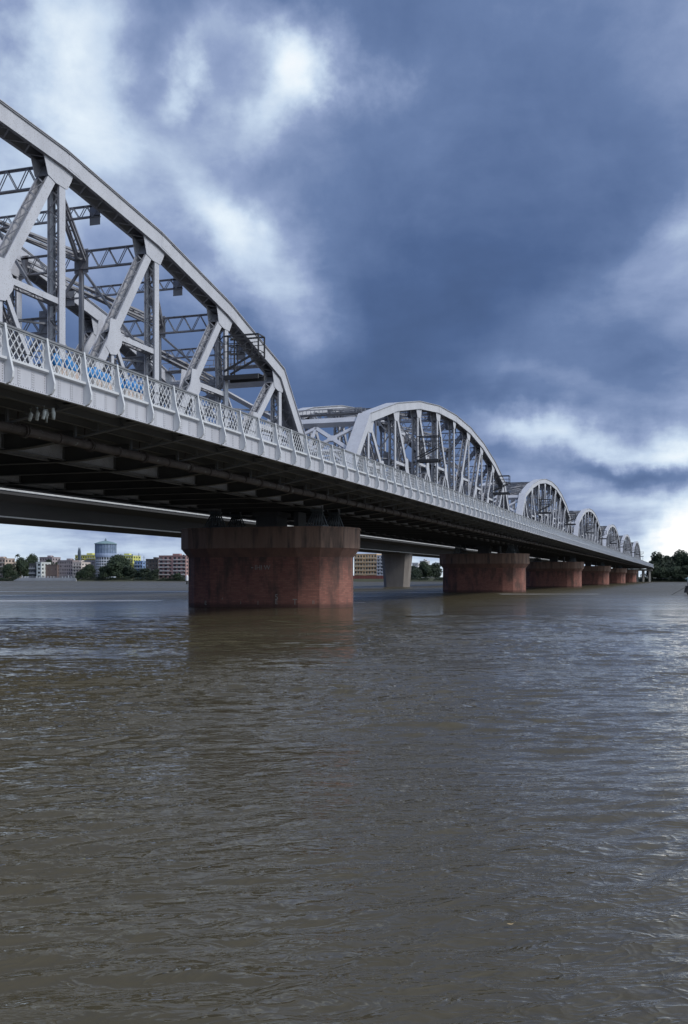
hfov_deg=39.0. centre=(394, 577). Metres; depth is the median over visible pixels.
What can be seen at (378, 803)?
river water
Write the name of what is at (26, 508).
concrete road bridge
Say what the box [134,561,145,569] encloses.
blue house
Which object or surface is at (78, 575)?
tree
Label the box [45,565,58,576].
brick shed
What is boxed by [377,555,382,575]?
white flats
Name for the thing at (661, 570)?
tree
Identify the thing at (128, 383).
blue drum
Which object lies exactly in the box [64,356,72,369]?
blue drum
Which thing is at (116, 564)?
tree
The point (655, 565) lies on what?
tree
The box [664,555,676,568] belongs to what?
tree
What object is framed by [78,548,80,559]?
twin spire
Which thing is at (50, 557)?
old house
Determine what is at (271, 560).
bridge pier
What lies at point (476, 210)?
sky
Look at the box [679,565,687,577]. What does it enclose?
tree
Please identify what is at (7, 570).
tree
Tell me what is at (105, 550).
round tower
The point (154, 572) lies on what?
tree
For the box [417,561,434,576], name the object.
tree
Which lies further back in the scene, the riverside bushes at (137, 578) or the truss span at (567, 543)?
the riverside bushes at (137, 578)
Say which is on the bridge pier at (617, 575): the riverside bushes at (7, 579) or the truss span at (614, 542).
the truss span at (614, 542)
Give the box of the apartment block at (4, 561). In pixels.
[0,557,14,577]
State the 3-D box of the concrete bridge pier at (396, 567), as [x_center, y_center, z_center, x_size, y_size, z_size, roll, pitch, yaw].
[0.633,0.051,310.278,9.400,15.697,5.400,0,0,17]
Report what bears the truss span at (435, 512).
on the bridge pier at (271, 560)
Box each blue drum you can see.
[51,353,60,365]
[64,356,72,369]
[87,367,93,377]
[92,367,98,378]
[124,379,131,389]
[132,381,137,391]
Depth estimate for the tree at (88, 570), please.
876.58 m
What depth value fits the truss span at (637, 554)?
646.78 m
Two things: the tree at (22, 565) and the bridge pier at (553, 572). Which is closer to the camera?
the bridge pier at (553, 572)
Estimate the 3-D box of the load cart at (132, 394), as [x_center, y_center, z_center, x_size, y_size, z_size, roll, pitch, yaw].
[-13.707,-9.064,50.066,0.940,1.072,2.200,0,0,17]
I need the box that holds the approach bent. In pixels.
[628,564,653,581]
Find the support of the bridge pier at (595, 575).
in the river water
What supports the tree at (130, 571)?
on the riverbank
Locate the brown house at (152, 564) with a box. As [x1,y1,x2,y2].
[146,557,158,577]
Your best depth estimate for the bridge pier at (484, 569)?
196.63 m
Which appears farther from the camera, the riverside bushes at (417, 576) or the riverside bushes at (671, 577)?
the riverside bushes at (417, 576)
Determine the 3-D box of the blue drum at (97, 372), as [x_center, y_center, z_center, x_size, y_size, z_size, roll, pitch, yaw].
[-14.553,-9.904,46.944,0.405,0.608,0.405,0,0,8]
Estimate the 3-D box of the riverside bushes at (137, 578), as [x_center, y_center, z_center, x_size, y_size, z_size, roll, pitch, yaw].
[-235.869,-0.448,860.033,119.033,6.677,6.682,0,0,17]
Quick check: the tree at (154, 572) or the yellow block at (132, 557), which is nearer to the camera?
the tree at (154, 572)
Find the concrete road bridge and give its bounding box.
[0,488,562,561]
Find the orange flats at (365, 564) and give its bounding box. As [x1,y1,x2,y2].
[354,554,381,575]
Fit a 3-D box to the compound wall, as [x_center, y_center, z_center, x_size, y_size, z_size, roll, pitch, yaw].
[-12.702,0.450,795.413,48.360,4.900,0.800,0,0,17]
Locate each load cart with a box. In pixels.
[52,365,79,379]
[89,378,112,390]
[122,388,142,400]
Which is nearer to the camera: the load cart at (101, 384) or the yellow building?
the load cart at (101, 384)
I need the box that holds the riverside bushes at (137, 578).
[73,574,185,580]
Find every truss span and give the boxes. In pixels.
[0,99,415,512]
[150,401,557,545]
[419,479,602,556]
[529,508,624,561]
[558,524,638,564]
[604,534,646,567]
[611,541,652,568]
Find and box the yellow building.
[75,553,94,559]
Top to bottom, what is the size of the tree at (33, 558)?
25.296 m
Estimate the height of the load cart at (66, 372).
1.072 m
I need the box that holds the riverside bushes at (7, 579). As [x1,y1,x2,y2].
[0,574,21,580]
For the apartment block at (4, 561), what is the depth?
925.15 m
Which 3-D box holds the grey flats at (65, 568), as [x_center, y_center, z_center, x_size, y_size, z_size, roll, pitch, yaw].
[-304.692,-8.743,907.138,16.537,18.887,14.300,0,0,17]
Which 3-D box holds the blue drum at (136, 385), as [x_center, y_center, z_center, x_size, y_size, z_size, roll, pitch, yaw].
[-13.493,-9.871,50.024,0.465,0.541,0.465,0,0,-25]
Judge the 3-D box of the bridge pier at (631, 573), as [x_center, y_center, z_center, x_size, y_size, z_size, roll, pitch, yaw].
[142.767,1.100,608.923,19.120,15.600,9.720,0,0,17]
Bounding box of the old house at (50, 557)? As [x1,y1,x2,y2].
[39,555,60,564]
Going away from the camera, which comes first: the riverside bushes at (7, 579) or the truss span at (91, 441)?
the truss span at (91, 441)
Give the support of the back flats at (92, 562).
on the riverbank
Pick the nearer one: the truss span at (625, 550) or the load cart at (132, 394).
the load cart at (132, 394)
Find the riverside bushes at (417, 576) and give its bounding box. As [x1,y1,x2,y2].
[411,575,442,580]
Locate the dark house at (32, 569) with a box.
[29,562,36,576]
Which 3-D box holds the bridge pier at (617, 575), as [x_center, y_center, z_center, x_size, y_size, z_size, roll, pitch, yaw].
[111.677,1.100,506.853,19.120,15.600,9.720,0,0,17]
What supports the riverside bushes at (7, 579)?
on the riverbank
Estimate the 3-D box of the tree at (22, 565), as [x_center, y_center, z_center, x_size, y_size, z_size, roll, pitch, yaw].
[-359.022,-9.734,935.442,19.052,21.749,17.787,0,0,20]
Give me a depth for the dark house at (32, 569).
905.61 m
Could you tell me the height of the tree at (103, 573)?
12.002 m
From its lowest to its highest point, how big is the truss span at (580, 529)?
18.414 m
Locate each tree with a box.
[0,563,17,577]
[13,557,28,576]
[25,553,38,568]
[75,571,83,578]
[79,564,96,578]
[97,566,113,577]
[103,554,134,578]
[123,566,137,578]
[137,568,150,577]
[148,569,159,577]
[411,566,421,577]
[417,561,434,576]
[430,562,442,577]
[645,560,658,578]
[650,551,666,578]
[652,567,667,577]
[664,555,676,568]
[665,566,683,577]
[671,549,687,566]
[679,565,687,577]
[683,553,687,564]
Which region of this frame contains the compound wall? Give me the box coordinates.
[353,576,382,578]
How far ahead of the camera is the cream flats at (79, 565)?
889.97 m
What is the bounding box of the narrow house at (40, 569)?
[36,562,50,576]
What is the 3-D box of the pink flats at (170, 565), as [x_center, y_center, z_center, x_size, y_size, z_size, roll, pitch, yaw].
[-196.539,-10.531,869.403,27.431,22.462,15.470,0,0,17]
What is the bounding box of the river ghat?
[14,575,76,580]
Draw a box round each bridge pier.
[180,509,360,607]
[382,553,411,586]
[439,545,529,591]
[526,556,583,586]
[582,562,610,584]
[597,565,626,583]
[613,567,637,582]
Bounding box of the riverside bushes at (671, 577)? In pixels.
[640,566,686,581]
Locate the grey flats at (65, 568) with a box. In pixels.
[57,558,78,576]
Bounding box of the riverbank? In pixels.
[2,577,686,581]
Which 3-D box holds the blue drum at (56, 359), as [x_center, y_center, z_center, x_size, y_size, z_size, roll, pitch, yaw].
[-15.376,-9.886,43.916,0.409,0.571,0.409,0,0,35]
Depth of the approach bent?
714.20 m
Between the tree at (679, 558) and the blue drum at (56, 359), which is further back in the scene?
the tree at (679, 558)
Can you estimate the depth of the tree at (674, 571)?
722.66 m
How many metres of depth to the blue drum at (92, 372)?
46.43 m
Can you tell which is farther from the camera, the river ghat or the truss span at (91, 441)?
the river ghat
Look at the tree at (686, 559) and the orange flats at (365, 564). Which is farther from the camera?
the orange flats at (365, 564)
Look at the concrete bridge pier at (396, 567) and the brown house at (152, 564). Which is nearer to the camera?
the concrete bridge pier at (396, 567)
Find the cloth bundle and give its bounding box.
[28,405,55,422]
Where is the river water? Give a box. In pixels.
[0,581,687,1023]
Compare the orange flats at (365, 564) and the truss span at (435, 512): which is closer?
the truss span at (435, 512)
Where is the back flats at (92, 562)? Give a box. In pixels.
[84,560,94,572]
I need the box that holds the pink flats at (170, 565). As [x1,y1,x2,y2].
[158,554,187,577]
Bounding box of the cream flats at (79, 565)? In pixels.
[72,560,90,577]
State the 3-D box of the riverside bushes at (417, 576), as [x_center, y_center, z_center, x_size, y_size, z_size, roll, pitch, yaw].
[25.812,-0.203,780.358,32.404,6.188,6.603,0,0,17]
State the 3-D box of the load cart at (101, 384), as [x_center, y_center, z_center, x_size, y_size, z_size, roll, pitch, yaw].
[-14.537,-9.064,47.340,0.940,1.072,1.900,0,0,17]
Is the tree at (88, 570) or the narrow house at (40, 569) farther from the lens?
the narrow house at (40, 569)
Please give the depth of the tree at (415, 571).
791.32 m
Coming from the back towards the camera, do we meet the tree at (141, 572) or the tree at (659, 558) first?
the tree at (141, 572)
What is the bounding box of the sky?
[0,0,687,576]
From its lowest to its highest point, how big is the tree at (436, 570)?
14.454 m
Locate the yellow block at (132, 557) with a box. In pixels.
[122,553,140,563]
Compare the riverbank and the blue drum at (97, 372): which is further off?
the riverbank
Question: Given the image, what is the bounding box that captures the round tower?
[94,538,116,577]

